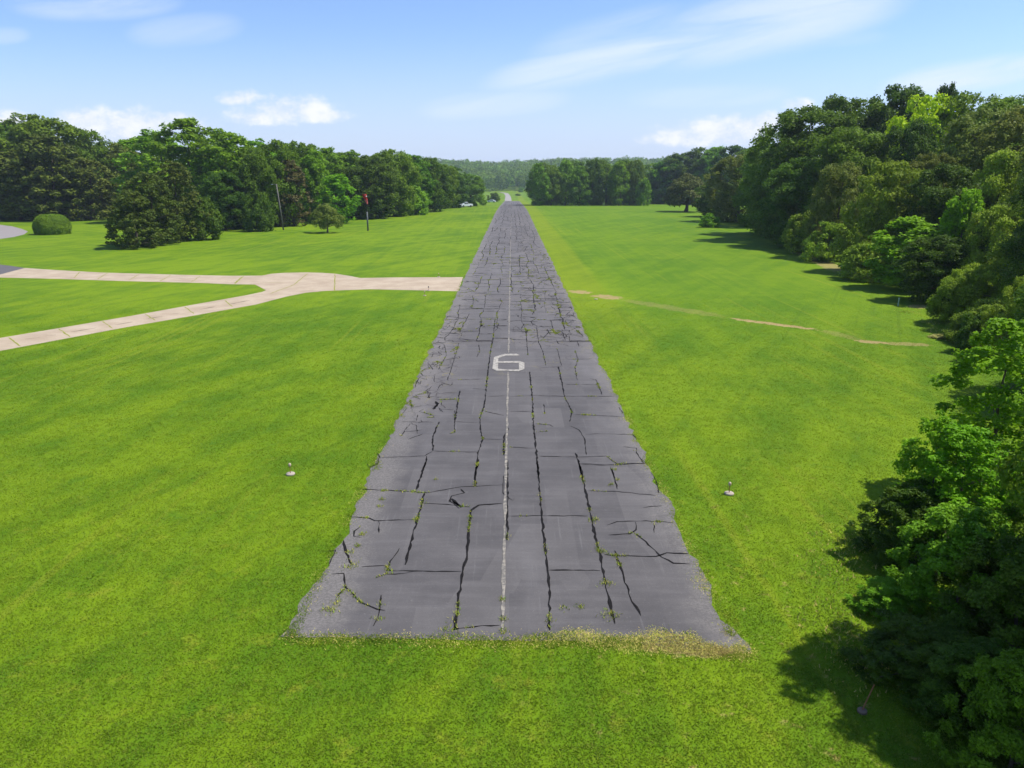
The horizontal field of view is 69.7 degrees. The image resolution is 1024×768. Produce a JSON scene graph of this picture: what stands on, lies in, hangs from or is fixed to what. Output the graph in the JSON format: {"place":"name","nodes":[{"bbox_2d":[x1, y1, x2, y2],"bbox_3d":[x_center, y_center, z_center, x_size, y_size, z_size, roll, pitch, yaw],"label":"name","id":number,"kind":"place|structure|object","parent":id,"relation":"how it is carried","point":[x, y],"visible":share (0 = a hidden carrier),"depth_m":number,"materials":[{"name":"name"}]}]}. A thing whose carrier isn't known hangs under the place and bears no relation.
{"place":"outdoors","nodes":[
{"label":"outdoors","id":0,"kind":"place"},
{"bbox_2d":[0,185,1023,767],"bbox_3d":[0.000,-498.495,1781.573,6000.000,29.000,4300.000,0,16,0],"label":"ground","id":1,"kind":"structure","parent":0,"point":[638,257],"depth_m":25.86,"materials":[{"name":"green plant"}]},
{"bbox_2d":[0,149,54,219],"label":"cedar tree","id":2,"kind":"object","parent":1,"relation":"on","point":[7,168],"visible":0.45,"depth_m":163.65,"materials":[{"name":"green plant"}]},
{"bbox_2d":[0,112,97,215],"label":"broadleaf tree","id":3,"kind":"object","parent":1,"relation":"on","point":[34,123],"visible":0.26,"depth_m":169.83,"materials":[{"name":"green plant"}]},
{"bbox_2d":[1,132,100,220],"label":"cedar tree","id":4,"kind":"object","parent":1,"relation":"on","point":[49,145],"visible":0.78,"depth_m":162.95,"materials":[{"name":"green plant"}]},
{"bbox_2d":[32,214,71,234],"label":"clipped bush","id":5,"kind":"object","parent":1,"relation":"on","point":[48,224],"visible":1,"depth_m":124.50,"materials":[{"name":"green plant"}]},
{"bbox_2d":[34,126,119,214],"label":"broadleaf tree","id":6,"kind":"object","parent":1,"relation":"on","point":[95,152],"visible":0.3,"depth_m":178.13,"materials":[{"name":"green plant"}]},
{"bbox_2d":[50,157,122,220],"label":"cedar tree","id":7,"kind":"object","parent":1,"relation":"on","point":[101,187],"visible":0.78,"depth_m":166.15,"materials":[{"name":"green plant"}]},
{"bbox_2d":[104,139,155,194],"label":"broadleaf tree","id":8,"kind":"object","parent":1,"relation":"on","point":[115,150],"visible":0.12,"depth_m":180.00,"materials":[{"name":"green plant"}]},
{"bbox_2d":[103,189,162,248],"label":"cedar tree","id":9,"kind":"object","parent":1,"relation":"on","point":[133,212],"visible":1,"depth_m":99.64,"materials":[{"name":"green plant"}]},
{"bbox_2d":[118,171,184,246],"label":"cedar tree","id":10,"kind":"object","parent":1,"relation":"on","point":[161,202],"visible":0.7,"depth_m":104.48,"materials":[{"name":"green plant"}]},
{"bbox_2d":[109,129,195,221],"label":"broadleaf tree","id":11,"kind":"object","parent":1,"relation":"on","point":[144,140],"visible":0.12,"depth_m":154.51,"materials":[{"name":"green plant"}]},
{"bbox_2d":[143,159,210,241],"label":"cedar tree","id":12,"kind":"object","parent":1,"relation":"on","point":[183,181],"visible":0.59,"depth_m":110.50,"materials":[{"name":"green plant"}]},
{"bbox_2d":[136,117,235,223],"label":"broadleaf tree","id":13,"kind":"object","parent":1,"relation":"on","point":[190,134],"visible":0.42,"depth_m":141.72,"materials":[{"name":"green plant"}]},
{"bbox_2d":[181,195,224,240],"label":"shrub","id":14,"kind":"object","parent":1,"relation":"on","point":[215,218],"visible":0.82,"depth_m":113.29,"materials":[{"name":"green plant"}]},
{"bbox_2d":[195,171,249,229],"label":"broadleaf tree","id":15,"kind":"object","parent":1,"relation":"on","point":[227,198],"visible":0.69,"depth_m":133.17,"materials":[{"name":"green plant"}]},
{"bbox_2d":[0,268,462,350],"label":"concrete taxiway","id":16,"kind":"structure","parent":1,"relation":"on","point":[277,285],"depth_m":65.99,"materials":[{"name":"beige concrete"}]},
{"bbox_2d":[187,128,280,227],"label":"broadleaf tree","id":17,"kind":"object","parent":1,"relation":"on","point":[225,150],"visible":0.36,"depth_m":138.40,"materials":[{"name":"green plant"}]},
{"bbox_2d":[223,147,281,228],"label":"broadleaf tree","id":18,"kind":"object","parent":1,"relation":"on","point":[252,157],"visible":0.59,"depth_m":136.70,"materials":[{"name":"green plant"}]},
{"bbox_2d":[242,191,275,231],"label":"shrub","id":19,"kind":"object","parent":1,"relation":"on","point":[257,217],"visible":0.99,"depth_m":131.46,"materials":[{"name":"green plant"}]},
{"bbox_2d":[254,139,308,226],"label":"broadleaf tree","id":20,"kind":"object","parent":1,"relation":"on","point":[282,149],"visible":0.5,"depth_m":143.56,"materials":[{"name":"green plant"}]},
{"bbox_2d":[276,159,314,225],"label":"broadleaf tree","id":21,"kind":"object","parent":1,"relation":"on","point":[292,179],"visible":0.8,"depth_m":144.88,"materials":[{"name":"green plant"}]},
{"bbox_2d":[279,140,325,220],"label":"broadleaf tree","id":22,"kind":"object","parent":1,"relation":"on","point":[303,147],"visible":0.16,"depth_m":161.01,"materials":[{"name":"green plant"}]},
{"bbox_2d":[299,149,332,221],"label":"broadleaf tree","id":23,"kind":"object","parent":1,"relation":"on","point":[313,155],"visible":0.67,"depth_m":158.51,"materials":[{"name":"green plant"}]},
{"bbox_2d":[309,203,345,232],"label":"tree","id":24,"kind":"object","parent":1,"relation":"on","point":[328,213],"visible":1,"depth_m":127.86,"materials":[{"name":"green plant"}]},
{"bbox_2d":[317,146,351,213],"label":"broadleaf tree","id":25,"kind":"object","parent":1,"relation":"on","point":[330,157],"visible":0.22,"depth_m":177.31,"materials":[{"name":"green plant"}]},
{"bbox_2d":[317,173,362,222],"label":"young tree","id":26,"kind":"object","parent":1,"relation":"on","point":[335,187],"visible":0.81,"depth_m":155.02,"materials":[{"name":"green plant"}]},
{"bbox_2d":[331,149,368,214],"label":"broadleaf tree","id":27,"kind":"object","parent":1,"relation":"on","point":[343,158],"visible":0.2,"depth_m":180.70,"materials":[{"name":"green plant"}]},
{"bbox_2d":[336,155,400,219],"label":"broadleaf tree","id":28,"kind":"object","parent":1,"relation":"on","point":[374,193],"visible":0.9,"depth_m":170.39,"materials":[{"name":"green plant"}]},
{"bbox_2d":[367,148,422,216],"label":"broadleaf tree","id":29,"kind":"object","parent":1,"relation":"on","point":[411,170],"visible":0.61,"depth_m":181.35,"materials":[{"name":"green plant"}]},
{"bbox_2d":[402,185,428,214],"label":"shrub","id":30,"kind":"object","parent":1,"relation":"on","point":[420,204],"visible":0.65,"depth_m":190.63,"materials":[{"name":"green plant"}]},
{"bbox_2d":[397,154,438,213],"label":"broadleaf tree","id":31,"kind":"object","parent":1,"relation":"on","point":[418,161],"visible":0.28,"depth_m":198.46,"materials":[{"name":"green plant"}]},
{"bbox_2d":[405,157,453,211],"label":"broadleaf tree","id":32,"kind":"object","parent":1,"relation":"on","point":[439,189],"visible":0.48,"depth_m":208.79,"materials":[{"name":"green plant"}]},
{"bbox_2d":[431,164,460,208],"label":"broadleaf tree","id":33,"kind":"object","parent":1,"relation":"on","point":[453,180],"visible":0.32,"depth_m":233.05,"materials":[{"name":"green plant"}]},
{"bbox_2d":[447,166,469,207],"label":"broadleaf tree","id":34,"kind":"object","parent":1,"relation":"on","point":[464,190],"visible":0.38,"depth_m":246.53,"materials":[{"name":"green plant"}]},
{"bbox_2d":[456,173,485,205],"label":"broadleaf tree","id":35,"kind":"object","parent":1,"relation":"on","point":[477,189],"visible":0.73,"depth_m":274.25,"materials":[{"name":"green plant"}]},
{"bbox_2d":[280,201,750,652],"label":"runway","id":36,"kind":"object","parent":1,"relation":"on","point":[440,559],"visible":1,"depth_m":21.78,"materials":[{"name":"grey asphalt"}]},
{"bbox_2d":[322,247,673,639],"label":"crack weeds","id":37,"kind":"object","parent":36,"relation":"on","point":[470,516],"visible":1,"depth_m":20.91,"materials":[{"name":"green plant"}]},
{"bbox_2d":[278,278,754,661],"bbox_3d":[-0.018,-2.681,43.919,9.903,0.034,60.843,0,16,0],"label":"green grass fringe","id":38,"kind":"object","parent":36,"relation":"on","point":[560,645],"depth_m":15.37,"materials":[{"name":"green plant"}]},
{"bbox_2d":[278,278,760,660],"bbox_3d":[0.021,-2.686,43.960,10.138,0.022,61.153,0,16,0],"label":"dry grass fringe","id":39,"kind":"object","parent":36,"relation":"on","point":[635,637],"visible":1,"depth_m":15.35,"materials":[{"name":"plant"}]},
{"bbox_2d":[526,162,551,205],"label":"broadleaf tree","id":40,"kind":"object","parent":1,"relation":"on","point":[537,197],"visible":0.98,"depth_m":285.81,"materials":[{"name":"green plant"}]},
{"bbox_2d":[540,166,562,205],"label":"broadleaf tree","id":41,"kind":"object","parent":1,"relation":"on","point":[554,192],"visible":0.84,"depth_m":288.36,"materials":[{"name":"green plant"}]},
{"bbox_2d":[553,158,574,204],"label":"broadleaf tree","id":42,"kind":"object","parent":1,"relation":"on","point":[564,185],"visible":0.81,"depth_m":291.24,"materials":[{"name":"green plant"}]},
{"bbox_2d":[422,155,722,190],"bbox_3d":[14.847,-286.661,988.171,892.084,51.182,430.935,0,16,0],"label":"hill wood","id":43,"kind":"object","parent":1,"relation":"on","point":[502,174],"visible":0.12,"depth_m":987.09,"materials":[{"name":"green plant"}]},
{"bbox_2d":[566,165,592,205],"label":"broadleaf tree","id":44,"kind":"object","parent":1,"relation":"on","point":[579,185],"visible":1,"depth_m":286.20,"materials":[{"name":"green plant"}]},
{"bbox_2d":[581,158,606,205],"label":"broadleaf tree","id":45,"kind":"object","parent":1,"relation":"on","point":[593,173],"visible":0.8,"depth_m":288.18,"materials":[{"name":"green plant"}]},
{"bbox_2d":[606,160,630,205],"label":"broadleaf tree","id":46,"kind":"object","parent":1,"relation":"on","point":[616,188],"visible":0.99,"depth_m":286.24,"materials":[{"name":"green plant"}]},
{"bbox_2d":[622,159,646,205],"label":"broadleaf tree","id":47,"kind":"object","parent":1,"relation":"on","point":[634,177],"visible":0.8,"depth_m":288.11,"materials":[{"name":"green plant"}]},
{"bbox_2d":[634,178,651,205],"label":"shrub","id":48,"kind":"object","parent":1,"relation":"on","point":[644,194],"visible":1,"depth_m":285.55,"materials":[{"name":"green plant"}]},
{"bbox_2d":[636,163,667,203],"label":"broadleaf tree","id":49,"kind":"object","parent":1,"relation":"on","point":[653,183],"visible":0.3,"depth_m":327.51,"materials":[{"name":"green plant"}]},
{"bbox_2d":[646,156,689,203],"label":"broadleaf tree","id":50,"kind":"object","parent":1,"relation":"on","point":[659,177],"visible":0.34,"depth_m":322.90,"materials":[{"name":"green plant"}]},
{"bbox_2d":[660,151,700,203],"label":"broadleaf tree","id":51,"kind":"object","parent":1,"relation":"on","point":[669,160],"visible":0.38,"depth_m":320.30,"materials":[{"name":"green plant"}]},
{"bbox_2d":[662,173,708,211],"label":"broadleaf tree","id":52,"kind":"object","parent":1,"relation":"on","point":[685,184],"visible":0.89,"depth_m":208.30,"materials":[{"name":"green plant"}]},
{"bbox_2d":[676,147,711,203],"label":"broadleaf tree","id":53,"kind":"object","parent":1,"relation":"on","point":[695,164],"visible":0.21,"depth_m":316.79,"materials":[{"name":"green plant"}]},
{"bbox_2d":[693,145,726,191],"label":"broadleaf tree","id":54,"kind":"object","parent":1,"relation":"on","point":[712,151],"visible":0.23,"depth_m":308.90,"materials":[{"name":"green plant"}]},
{"bbox_2d":[692,182,732,215],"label":"broadleaf tree","id":55,"kind":"object","parent":1,"relation":"on","point":[703,203],"visible":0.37,"depth_m":181.14,"materials":[{"name":"green plant"}]},
{"bbox_2d":[706,145,745,190],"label":"broadleaf tree","id":56,"kind":"object","parent":1,"relation":"on","point":[732,149],"visible":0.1,"depth_m":294.85,"materials":[{"name":"green plant"}]},
{"bbox_2d":[703,154,749,222],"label":"broadleaf tree","id":57,"kind":"object","parent":1,"relation":"on","point":[724,203],"visible":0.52,"depth_m":158.98,"materials":[{"name":"green plant"}]},
{"bbox_2d":[731,144,770,226],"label":"broadleaf tree","id":58,"kind":"object","parent":1,"relation":"on","point":[742,200],"visible":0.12,"depth_m":145.63,"materials":[{"name":"green plant"}]},
{"bbox_2d":[737,132,793,234],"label":"broadleaf tree","id":59,"kind":"object","parent":1,"relation":"on","point":[747,179],"visible":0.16,"depth_m":123.31,"materials":[{"name":"green plant"}]},
{"bbox_2d":[780,210,822,254],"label":"shrub","id":60,"kind":"object","parent":1,"relation":"on","point":[790,231],"visible":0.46,"depth_m":92.83,"materials":[{"name":"green plant"}]},
{"bbox_2d":[751,156,853,247],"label":"broadleaf tree","id":61,"kind":"object","parent":1,"relation":"on","point":[781,197],"visible":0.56,"depth_m":99.94,"materials":[{"name":"green plant"}]},
{"bbox_2d":[746,103,860,238],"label":"broadleaf tree","id":62,"kind":"object","parent":1,"relation":"on","point":[793,126],"visible":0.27,"depth_m":108.65,"materials":[{"name":"green plant"}]},
{"bbox_2d":[799,221,854,261],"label":"shrub","id":63,"kind":"object","parent":1,"relation":"on","point":[829,229],"visible":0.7,"depth_m":84.07,"materials":[{"name":"green plant"}]},
{"bbox_2d":[802,161,869,257],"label":"broadleaf tree","id":64,"kind":"object","parent":1,"relation":"on","point":[822,204],"visible":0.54,"depth_m":86.48,"materials":[{"name":"green plant"}]},
{"bbox_2d":[776,93,896,183],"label":"broadleaf tree","id":65,"kind":"object","parent":1,"relation":"on","point":[841,105],"visible":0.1,"depth_m":112.52,"materials":[{"name":"green plant"}]},
{"bbox_2d":[794,124,904,225],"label":"broadleaf tree","id":66,"kind":"object","parent":1,"relation":"on","point":[840,138],"visible":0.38,"depth_m":94.13,"materials":[{"name":"green plant"}]},
{"bbox_2d":[837,241,890,282],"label":"shrub","id":67,"kind":"object","parent":1,"relation":"on","point":[850,267],"visible":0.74,"depth_m":68.50,"materials":[{"name":"green plant"}]},
{"bbox_2d":[827,158,932,273],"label":"tree","id":68,"kind":"object","parent":1,"relation":"on","point":[888,192],"visible":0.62,"depth_m":72.45,"materials":[{"name":"green plant"}]},
{"bbox_2d":[844,575,927,626],"bbox_3d":[8.342,4.733,16.283,1.414,0.763,1.469,-5,16,-17],"label":"shrub","id":69,"kind":"object","parent":1,"relation":"on","point":[884,591],"visible":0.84,"depth_m":16.08,"materials":[{"name":"green plant"}]},
{"bbox_2d":[854,83,941,164],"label":"broadleaf tree","id":70,"kind":"object","parent":1,"relation":"on","point":[897,99],"visible":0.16,"depth_m":111.52,"materials":[{"name":"green plant"}]},
{"bbox_2d":[847,478,958,584],"bbox_3d":[10.284,3.502,18.232,3.037,2.098,2.977,-5,16,-17],"label":"shrub","id":71,"kind":"object","parent":1,"relation":"on","point":[890,503],"visible":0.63,"depth_m":18.12,"materials":[{"name":"green plant"}]},
{"bbox_2d":[862,215,947,291],"bbox_3d":[34.775,-11.308,63.512,8.014,6.356,7.299,-5,16,-18],"label":"young tree","id":72,"kind":"object","parent":1,"relation":"on","point":[915,222],"visible":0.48,"depth_m":62.73,"materials":[{"name":"green plant"}]},
{"bbox_2d":[866,117,957,234],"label":"broadleaf tree","id":73,"kind":"object","parent":1,"relation":"on","point":[912,138],"visible":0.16,"depth_m":89.60,"materials":[{"name":"green plant"}]},
{"bbox_2d":[871,92,961,215],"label":"broadleaf tree","id":74,"kind":"object","parent":1,"relation":"on","point":[932,104],"visible":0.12,"depth_m":93.83,"materials":[{"name":"green plant"}]},
{"bbox_2d":[875,151,959,235],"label":"broadleaf tree","id":75,"kind":"object","parent":1,"relation":"on","point":[932,161],"visible":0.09,"depth_m":73.77,"materials":[{"name":"green plant"}]},
{"bbox_2d":[837,608,1001,715],"bbox_3d":[7.888,5.173,14.058,2.803,1.122,2.748,1,16,3],"label":"shrub","id":76,"kind":"object","parent":1,"relation":"on","point":[938,632],"visible":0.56,"depth_m":14.00,"materials":[{"name":"green plant"}]},
{"bbox_2d":[891,234,970,304],"bbox_3d":[32.761,-8.925,56.809,6.638,5.278,6.348,2,16,8],"label":"broadleaf tree","id":77,"kind":"object","parent":1,"relation":"on","point":[928,284],"visible":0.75,"depth_m":55.91,"materials":[{"name":"green plant"}]},
{"bbox_2d":[891,410,972,520],"bbox_3d":[10.906,2.477,19.113,1.995,3.581,1.842,10,19,32],"label":"young tree","id":78,"kind":"object","parent":1,"relation":"on","point":[905,454],"visible":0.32,"depth_m":18.89,"materials":[{"name":"green plant"}]},
{"bbox_2d":[890,162,987,277],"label":"broadleaf tree","id":79,"kind":"object","parent":1,"relation":"on","point":[937,196],"visible":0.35,"depth_m":67.13,"materials":[{"name":"green plant"}]},
{"bbox_2d":[882,502,1023,647],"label":"shrub","id":80,"kind":"object","parent":1,"relation":"on","point":[968,526],"visible":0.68,"depth_m":15.53,"materials":[{"name":"green plant"}]},
{"bbox_2d":[924,267,995,326],"bbox_3d":[29.831,-5.817,48.388,4.944,3.797,3.734,-7,17,-24],"label":"shrub","id":81,"kind":"object","parent":1,"relation":"on","point":[950,285],"visible":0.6,"depth_m":47.68,"materials":[{"name":"green plant"}]},
{"bbox_2d":[931,187,988,289],"bbox_3d":[37.732,-12.127,62.101,4.982,8.747,4.065,-12,20,-38],"label":"young tree","id":82,"kind":"object","parent":1,"relation":"on","point":[960,215],"visible":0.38,"depth_m":61.21,"materials":[{"name":"green plant"}]},
{"bbox_2d":[897,634,1023,760],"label":"shrub","id":83,"kind":"object","parent":1,"relation":"on","point":[931,694],"visible":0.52,"depth_m":12.81,"materials":[{"name":"green plant"}]},
{"bbox_2d":[904,423,1023,545],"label":"young tree","id":84,"kind":"object","parent":1,"relation":"on","point":[956,442],"visible":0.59,"depth_m":17.72,"materials":[{"name":"green plant"}]},
{"bbox_2d":[916,90,1023,182],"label":"broadleaf tree","id":85,"kind":"object","parent":1,"relation":"on","point":[994,103],"visible":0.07,"depth_m":91.84,"materials":[{"name":"green plant"}]},
{"bbox_2d":[916,317,1023,503],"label":"young tree","id":86,"kind":"object","parent":1,"relation":"on","point":[1004,405],"visible":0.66,"depth_m":21.04,"materials":[{"name":"green plant"}]},
{"bbox_2d":[922,647,1023,767],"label":"shrub","id":87,"kind":"object","parent":1,"relation":"on","point":[993,702],"visible":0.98,"depth_m":11.61,"materials":[{"name":"green plant"}]},
{"bbox_2d":[953,311,998,354],"bbox_3d":[25.681,-2.805,40.189,2.573,2.429,3.033,15,21,42],"label":"shrub","id":88,"kind":"object","parent":1,"relation":"on","point":[968,328],"visible":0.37,"depth_m":40.14,"materials":[{"name":"green plant"}]},
{"bbox_2d":[929,534,1023,650],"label":"shrub","id":89,"kind":"object","parent":1,"relation":"on","point":[1012,571],"visible":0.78,"depth_m":14.33,"materials":[{"name":"green plant"}]},
{"bbox_2d":[941,297,1014,343],"bbox_3d":[27.953,-3.639,42.612,5.253,2.701,4.834,12,20,37],"label":"shrub","id":90,"kind":"object","parent":1,"relation":"on","point":[988,303],"visible":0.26,"depth_m":42.84,"materials":[{"name":"green plant"}]},
{"bbox_2d":[936,237,1023,319],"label":"tree","id":91,"kind":"object","parent":1,"relation":"on","point":[984,275],"visible":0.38,"depth_m":46.59,"materials":[{"name":"green plant"}]},
{"bbox_2d":[937,106,1023,183],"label":"broadleaf tree","id":92,"kind":"object","parent":1,"relation":"on","point":[957,128],"visible":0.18,"depth_m":76.70,"materials":[{"name":"green plant"}]},
{"bbox_2d":[938,147,1023,243],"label":"tree","id":93,"kind":"object","parent":1,"relation":"on","point":[1001,167],"visible":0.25,"depth_m":62.45,"materials":[{"name":"green plant"}]},
{"bbox_2d":[945,204,1023,299],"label":"tree","id":94,"kind":"object","parent":1,"relation":"on","point":[999,216],"visible":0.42,"depth_m":53.70,"materials":[{"name":"green plant"}]},
{"bbox_2d":[961,199,1023,278],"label":"broadleaf tree","id":95,"kind":"object","parent":1,"relation":"on","point":[982,247],"visible":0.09,"depth_m":54.85,"materials":[{"name":"green plant"}]},
{"bbox_2d":[967,104,1023,209],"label":"broadleaf tree","id":96,"kind":"object","parent":1,"relation":"on","point":[1013,120],"visible":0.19,"depth_m":70.67,"materials":[{"name":"green plant"}]},
{"bbox_2d":[967,275,1023,354],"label":"tree","id":97,"kind":"object","parent":1,"relation":"on","point":[988,314],"visible":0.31,"depth_m":37.47,"materials":[{"name":"green plant"}]},
{"bbox_2d":[974,428,1023,538],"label":"young tree","id":98,"kind":"object","parent":1,"relation":"on","point":[1016,520],"visible":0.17,"depth_m":17.99,"materials":[{"name":"green plant"}]},
{"bbox_2d":[986,344,1023,570],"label":"young tree","id":99,"kind":"object","parent":1,"relation":"on","point":[1006,481],"visible":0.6,"depth_m":15.27,"materials":[{"name":"green plant"}]},
{"bbox_2d":[992,176,1023,292],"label":"broadleaf tree","id":100,"kind":"object","parent":1,"relation":"on","point":[1016,242],"visible":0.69,"depth_m":44.27,"materials":[{"name":"green plant"}]},
{"bbox_2d":[1005,284,1023,393],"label":"broadleaf tree","id":101,"kind":"object","parent":1,"relation":"on","point":[1020,297],"visible":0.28,"depth_m":31.45,"materials":[{"name":"green plant"}]},
{"bbox_2d":[0,0,1023,163],"label":"sky","id":102,"kind":"structure","parent":0,"point":[496,81],"materials":[{"name":"blue"}]},
{"bbox_2d":[779,306,947,696],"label":"rough grass","id":103,"kind":"structure","parent":0,"point":[839,637],"depth_m":16.76,"materials":[{"name":"plant"}]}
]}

